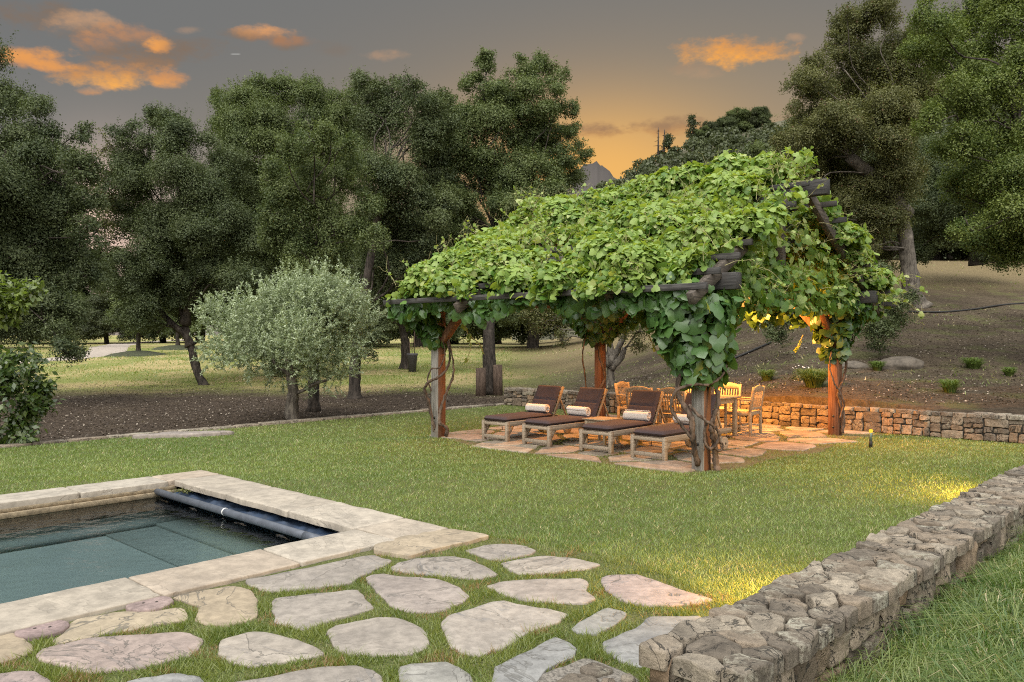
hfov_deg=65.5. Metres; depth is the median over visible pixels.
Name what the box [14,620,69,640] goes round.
skimmer lid
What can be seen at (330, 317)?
olive tree
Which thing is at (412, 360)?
plant pot
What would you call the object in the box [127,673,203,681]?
flagstone
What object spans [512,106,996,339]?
hill
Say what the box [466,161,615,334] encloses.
mountain
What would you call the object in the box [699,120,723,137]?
oak tree
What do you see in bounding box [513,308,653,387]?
olive tree
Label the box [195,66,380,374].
oak tree
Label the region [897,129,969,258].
oak tree
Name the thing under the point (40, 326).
oak tree
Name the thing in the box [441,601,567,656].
flagstone
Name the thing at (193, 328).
meadow tree
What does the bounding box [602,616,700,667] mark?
flagstone
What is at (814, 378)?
grass clump
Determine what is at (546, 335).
oak tree
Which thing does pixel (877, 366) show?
grass clump
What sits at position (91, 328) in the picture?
oak tree
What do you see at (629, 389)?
dining chair
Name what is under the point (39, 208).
oak tree
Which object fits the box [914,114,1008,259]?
oak tree
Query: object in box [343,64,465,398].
oak tree
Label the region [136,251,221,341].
oak tree
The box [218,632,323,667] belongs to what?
flagstone
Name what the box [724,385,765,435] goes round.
dining chair
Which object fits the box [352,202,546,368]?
oak tree
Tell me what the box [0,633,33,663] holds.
flagstone
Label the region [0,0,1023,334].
sky
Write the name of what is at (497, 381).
cut log
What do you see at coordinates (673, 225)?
grapevine
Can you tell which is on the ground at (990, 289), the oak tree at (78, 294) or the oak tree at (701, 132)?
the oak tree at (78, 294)
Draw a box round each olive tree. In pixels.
[188,254,387,419]
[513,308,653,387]
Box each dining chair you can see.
[614,381,631,417]
[625,386,668,434]
[657,387,685,440]
[668,389,690,422]
[714,382,741,429]
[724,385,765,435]
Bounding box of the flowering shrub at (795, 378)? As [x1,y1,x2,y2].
[790,365,808,381]
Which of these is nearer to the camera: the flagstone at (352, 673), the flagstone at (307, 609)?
the flagstone at (352, 673)
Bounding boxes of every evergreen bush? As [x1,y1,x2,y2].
[747,314,798,347]
[853,259,922,354]
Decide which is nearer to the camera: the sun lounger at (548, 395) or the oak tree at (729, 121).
the sun lounger at (548, 395)
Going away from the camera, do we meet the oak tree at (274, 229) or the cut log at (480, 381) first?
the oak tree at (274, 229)
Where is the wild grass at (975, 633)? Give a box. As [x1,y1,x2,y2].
[809,525,1023,681]
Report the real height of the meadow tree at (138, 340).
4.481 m
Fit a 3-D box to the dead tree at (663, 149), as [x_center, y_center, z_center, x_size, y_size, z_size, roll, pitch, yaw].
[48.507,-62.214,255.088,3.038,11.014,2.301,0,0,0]
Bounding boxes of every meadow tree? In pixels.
[105,295,171,349]
[163,294,203,344]
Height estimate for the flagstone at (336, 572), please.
0.078 m
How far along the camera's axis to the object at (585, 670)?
4.14 m
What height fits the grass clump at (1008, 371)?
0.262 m
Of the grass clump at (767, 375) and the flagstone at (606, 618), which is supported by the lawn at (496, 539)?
the flagstone at (606, 618)
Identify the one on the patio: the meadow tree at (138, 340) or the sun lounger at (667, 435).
the sun lounger at (667, 435)
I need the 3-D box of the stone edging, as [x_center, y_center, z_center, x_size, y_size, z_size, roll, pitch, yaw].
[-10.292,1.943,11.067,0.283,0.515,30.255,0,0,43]
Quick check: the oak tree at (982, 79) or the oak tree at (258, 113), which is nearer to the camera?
the oak tree at (982, 79)
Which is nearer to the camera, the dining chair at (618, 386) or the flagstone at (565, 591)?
the flagstone at (565, 591)
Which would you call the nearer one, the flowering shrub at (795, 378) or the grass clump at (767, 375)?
the flowering shrub at (795, 378)
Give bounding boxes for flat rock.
[132,430,233,438]
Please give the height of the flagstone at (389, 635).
0.080 m
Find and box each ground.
[0,258,1023,491]
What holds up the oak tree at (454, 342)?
on the ground at (990, 289)
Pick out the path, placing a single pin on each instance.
(102, 350)
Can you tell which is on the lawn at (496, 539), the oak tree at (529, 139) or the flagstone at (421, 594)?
the flagstone at (421, 594)
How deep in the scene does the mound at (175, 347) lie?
56.66 m
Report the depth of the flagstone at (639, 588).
5.50 m
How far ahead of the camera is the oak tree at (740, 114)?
253.91 m
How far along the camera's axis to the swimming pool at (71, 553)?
8.05 m
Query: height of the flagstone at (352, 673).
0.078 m
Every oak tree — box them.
[0,24,114,368]
[2,239,118,343]
[12,247,73,344]
[30,287,90,341]
[73,289,140,343]
[77,100,273,384]
[123,274,182,342]
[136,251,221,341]
[157,235,268,341]
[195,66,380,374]
[214,270,312,341]
[252,114,392,411]
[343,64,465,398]
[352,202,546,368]
[365,244,472,346]
[395,331,413,340]
[399,330,515,343]
[406,45,596,393]
[446,253,574,347]
[446,322,562,343]
[693,124,710,138]
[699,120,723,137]
[716,114,739,130]
[725,105,754,130]
[739,138,779,157]
[741,110,762,130]
[748,104,772,124]
[765,0,951,307]
[862,124,1001,259]
[894,0,1023,275]
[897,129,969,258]
[897,129,1005,270]
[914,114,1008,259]
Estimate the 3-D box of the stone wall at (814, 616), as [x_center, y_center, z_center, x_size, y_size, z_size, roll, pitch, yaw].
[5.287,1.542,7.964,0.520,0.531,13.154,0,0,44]
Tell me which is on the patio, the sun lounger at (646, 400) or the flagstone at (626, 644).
the sun lounger at (646, 400)
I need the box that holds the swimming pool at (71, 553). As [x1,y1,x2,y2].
[0,470,447,635]
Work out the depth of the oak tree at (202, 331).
63.34 m
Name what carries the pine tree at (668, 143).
on the hill
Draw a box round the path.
[19,339,181,362]
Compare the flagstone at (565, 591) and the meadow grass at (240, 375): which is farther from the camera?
the meadow grass at (240, 375)
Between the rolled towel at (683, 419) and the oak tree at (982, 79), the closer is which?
the rolled towel at (683, 419)
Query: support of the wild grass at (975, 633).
on the meadow
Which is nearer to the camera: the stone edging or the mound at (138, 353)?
the stone edging
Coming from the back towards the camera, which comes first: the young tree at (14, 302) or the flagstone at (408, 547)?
the young tree at (14, 302)
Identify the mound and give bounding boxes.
[105,350,166,356]
[151,345,200,349]
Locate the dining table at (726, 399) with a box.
[657,393,740,435]
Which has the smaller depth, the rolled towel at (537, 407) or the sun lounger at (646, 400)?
the sun lounger at (646, 400)
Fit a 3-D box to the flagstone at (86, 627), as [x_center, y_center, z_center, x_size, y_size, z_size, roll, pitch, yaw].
[-2.429,1.771,4.943,0.758,0.078,0.418,0,0,-35]
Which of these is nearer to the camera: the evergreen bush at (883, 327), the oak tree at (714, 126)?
the evergreen bush at (883, 327)
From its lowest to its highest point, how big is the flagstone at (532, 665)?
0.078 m
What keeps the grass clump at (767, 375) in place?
on the ground at (990, 289)
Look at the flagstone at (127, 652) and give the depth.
4.46 m
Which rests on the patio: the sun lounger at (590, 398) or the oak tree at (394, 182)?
the sun lounger at (590, 398)
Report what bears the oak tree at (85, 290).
on the ground at (990, 289)
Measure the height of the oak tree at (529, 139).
12.077 m
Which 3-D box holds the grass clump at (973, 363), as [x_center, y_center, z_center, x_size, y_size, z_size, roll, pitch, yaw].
[11.242,0.551,19.388,0.846,0.328,0.797,0,0,0]
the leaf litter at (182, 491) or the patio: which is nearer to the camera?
the leaf litter at (182, 491)
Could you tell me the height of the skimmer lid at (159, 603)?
0.058 m
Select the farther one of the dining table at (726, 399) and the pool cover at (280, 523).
the dining table at (726, 399)
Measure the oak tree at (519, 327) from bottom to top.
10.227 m
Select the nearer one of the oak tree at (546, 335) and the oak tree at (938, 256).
the oak tree at (938, 256)
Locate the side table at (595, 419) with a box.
[582,416,621,444]
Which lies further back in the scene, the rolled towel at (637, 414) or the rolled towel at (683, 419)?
the rolled towel at (637, 414)
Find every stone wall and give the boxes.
[504,387,1023,443]
[639,465,1023,681]
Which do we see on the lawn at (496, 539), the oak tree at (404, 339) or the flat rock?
the flat rock
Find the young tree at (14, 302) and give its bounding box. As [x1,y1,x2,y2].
[0,270,65,443]
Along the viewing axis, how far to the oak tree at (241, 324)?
61.03 m
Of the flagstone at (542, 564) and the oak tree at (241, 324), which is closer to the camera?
the flagstone at (542, 564)
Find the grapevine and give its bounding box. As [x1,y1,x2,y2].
[381,144,928,471]
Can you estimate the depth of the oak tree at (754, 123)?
254.45 m
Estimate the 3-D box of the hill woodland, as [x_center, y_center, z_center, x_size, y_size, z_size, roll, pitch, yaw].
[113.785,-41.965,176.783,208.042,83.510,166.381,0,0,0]
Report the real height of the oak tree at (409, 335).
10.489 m
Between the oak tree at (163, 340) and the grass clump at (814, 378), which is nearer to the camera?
the grass clump at (814, 378)
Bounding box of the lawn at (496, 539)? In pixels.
[0,405,1023,681]
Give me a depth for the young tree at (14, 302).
13.48 m
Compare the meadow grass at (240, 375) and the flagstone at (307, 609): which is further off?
the meadow grass at (240, 375)
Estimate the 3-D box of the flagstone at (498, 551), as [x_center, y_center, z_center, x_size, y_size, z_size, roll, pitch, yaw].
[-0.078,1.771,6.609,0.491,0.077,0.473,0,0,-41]
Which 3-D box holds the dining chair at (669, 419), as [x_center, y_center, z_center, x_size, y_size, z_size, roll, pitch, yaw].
[3.509,1.271,15.928,0.575,0.916,0.608,0,0,43]
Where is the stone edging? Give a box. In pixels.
[0,403,504,447]
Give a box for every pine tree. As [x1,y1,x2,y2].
[661,132,675,151]
[684,114,700,142]
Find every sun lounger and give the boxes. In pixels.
[482,385,570,441]
[522,387,609,446]
[579,390,673,453]
[630,392,730,460]
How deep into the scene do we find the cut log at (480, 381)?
25.46 m
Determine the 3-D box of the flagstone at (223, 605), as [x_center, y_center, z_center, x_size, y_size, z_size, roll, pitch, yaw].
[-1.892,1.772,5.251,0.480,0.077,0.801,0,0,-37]
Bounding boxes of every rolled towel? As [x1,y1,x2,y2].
[525,403,549,412]
[566,406,590,415]
[623,409,650,420]
[673,414,688,423]
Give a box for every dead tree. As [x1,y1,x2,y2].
[655,127,660,154]
[661,129,666,156]
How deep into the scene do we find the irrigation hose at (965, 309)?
28.81 m
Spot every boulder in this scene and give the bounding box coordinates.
[842,361,869,368]
[879,356,924,369]
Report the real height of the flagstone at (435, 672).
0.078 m
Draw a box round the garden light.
[869,429,872,447]
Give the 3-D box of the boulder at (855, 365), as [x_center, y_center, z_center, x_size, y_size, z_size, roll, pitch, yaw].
[8.453,0.646,19.810,0.835,0.319,0.658,0,0,0]
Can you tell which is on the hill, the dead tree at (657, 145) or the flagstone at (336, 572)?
the dead tree at (657, 145)
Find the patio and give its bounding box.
[429,414,872,472]
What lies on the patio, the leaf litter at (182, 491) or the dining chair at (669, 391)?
the dining chair at (669, 391)
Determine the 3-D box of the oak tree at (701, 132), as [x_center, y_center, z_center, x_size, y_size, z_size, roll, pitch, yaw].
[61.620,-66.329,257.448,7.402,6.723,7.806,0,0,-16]
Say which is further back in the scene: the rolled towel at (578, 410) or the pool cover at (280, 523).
the rolled towel at (578, 410)
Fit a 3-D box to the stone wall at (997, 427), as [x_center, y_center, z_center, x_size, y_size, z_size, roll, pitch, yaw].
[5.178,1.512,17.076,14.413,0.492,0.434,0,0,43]
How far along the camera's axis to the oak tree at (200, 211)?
29.06 m
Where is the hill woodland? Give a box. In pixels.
[594,98,1023,258]
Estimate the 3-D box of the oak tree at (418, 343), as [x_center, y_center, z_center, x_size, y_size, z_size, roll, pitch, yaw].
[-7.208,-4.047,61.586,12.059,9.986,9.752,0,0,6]
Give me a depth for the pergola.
12.96 m
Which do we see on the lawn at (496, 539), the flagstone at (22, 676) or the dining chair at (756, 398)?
the flagstone at (22, 676)
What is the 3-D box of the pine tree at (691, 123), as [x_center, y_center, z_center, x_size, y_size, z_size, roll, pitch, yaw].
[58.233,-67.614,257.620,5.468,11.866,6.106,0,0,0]
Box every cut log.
[475,368,485,395]
[493,365,502,395]
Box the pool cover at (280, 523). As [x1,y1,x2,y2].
[154,488,338,539]
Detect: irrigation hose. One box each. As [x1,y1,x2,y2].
[735,341,771,358]
[909,302,1023,312]
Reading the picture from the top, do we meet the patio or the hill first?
the hill
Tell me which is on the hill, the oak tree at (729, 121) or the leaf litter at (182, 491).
the oak tree at (729, 121)
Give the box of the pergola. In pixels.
[383,178,895,470]
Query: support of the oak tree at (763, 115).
on the hill
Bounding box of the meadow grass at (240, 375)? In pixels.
[1,257,1023,393]
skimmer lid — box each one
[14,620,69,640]
[126,596,173,611]
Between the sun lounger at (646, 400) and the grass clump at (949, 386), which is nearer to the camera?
the sun lounger at (646, 400)
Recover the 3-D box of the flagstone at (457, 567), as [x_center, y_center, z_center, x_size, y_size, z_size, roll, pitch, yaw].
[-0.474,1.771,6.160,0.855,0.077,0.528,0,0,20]
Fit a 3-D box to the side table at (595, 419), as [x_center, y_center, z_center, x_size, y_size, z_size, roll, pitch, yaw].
[1.529,1.518,13.511,0.480,0.420,0.498,0,0,43]
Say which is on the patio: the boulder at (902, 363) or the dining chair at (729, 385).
the dining chair at (729, 385)
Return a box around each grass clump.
[757,369,776,380]
[794,368,827,387]
[867,361,886,370]
[935,378,963,392]
[958,357,988,368]
[1001,367,1017,375]
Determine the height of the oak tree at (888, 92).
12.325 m
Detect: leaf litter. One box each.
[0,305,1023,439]
[170,487,192,493]
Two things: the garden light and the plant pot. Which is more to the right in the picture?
the garden light
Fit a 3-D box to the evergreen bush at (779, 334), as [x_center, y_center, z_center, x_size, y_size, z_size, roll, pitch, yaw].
[7.216,-0.366,21.918,1.401,1.132,1.237,0,0,0]
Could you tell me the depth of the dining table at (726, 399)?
14.51 m
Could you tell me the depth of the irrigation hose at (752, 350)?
24.38 m
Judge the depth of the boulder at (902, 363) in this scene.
19.29 m
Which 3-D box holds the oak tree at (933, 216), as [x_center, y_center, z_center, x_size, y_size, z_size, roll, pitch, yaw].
[19.809,-6.660,35.595,6.365,7.105,5.161,0,0,0]
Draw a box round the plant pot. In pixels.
[407,332,417,371]
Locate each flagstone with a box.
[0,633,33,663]
[0,671,50,681]
[36,632,203,674]
[53,608,187,644]
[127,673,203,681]
[173,586,257,626]
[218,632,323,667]
[238,665,382,681]
[245,555,390,592]
[271,590,373,630]
[326,617,429,657]
[366,574,468,613]
[374,529,488,559]
[391,556,496,579]
[398,662,473,681]
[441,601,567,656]
[466,544,535,561]
[488,578,595,604]
[492,637,576,681]
[501,556,599,574]
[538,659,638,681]
[571,608,626,635]
[601,574,711,606]
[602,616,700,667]

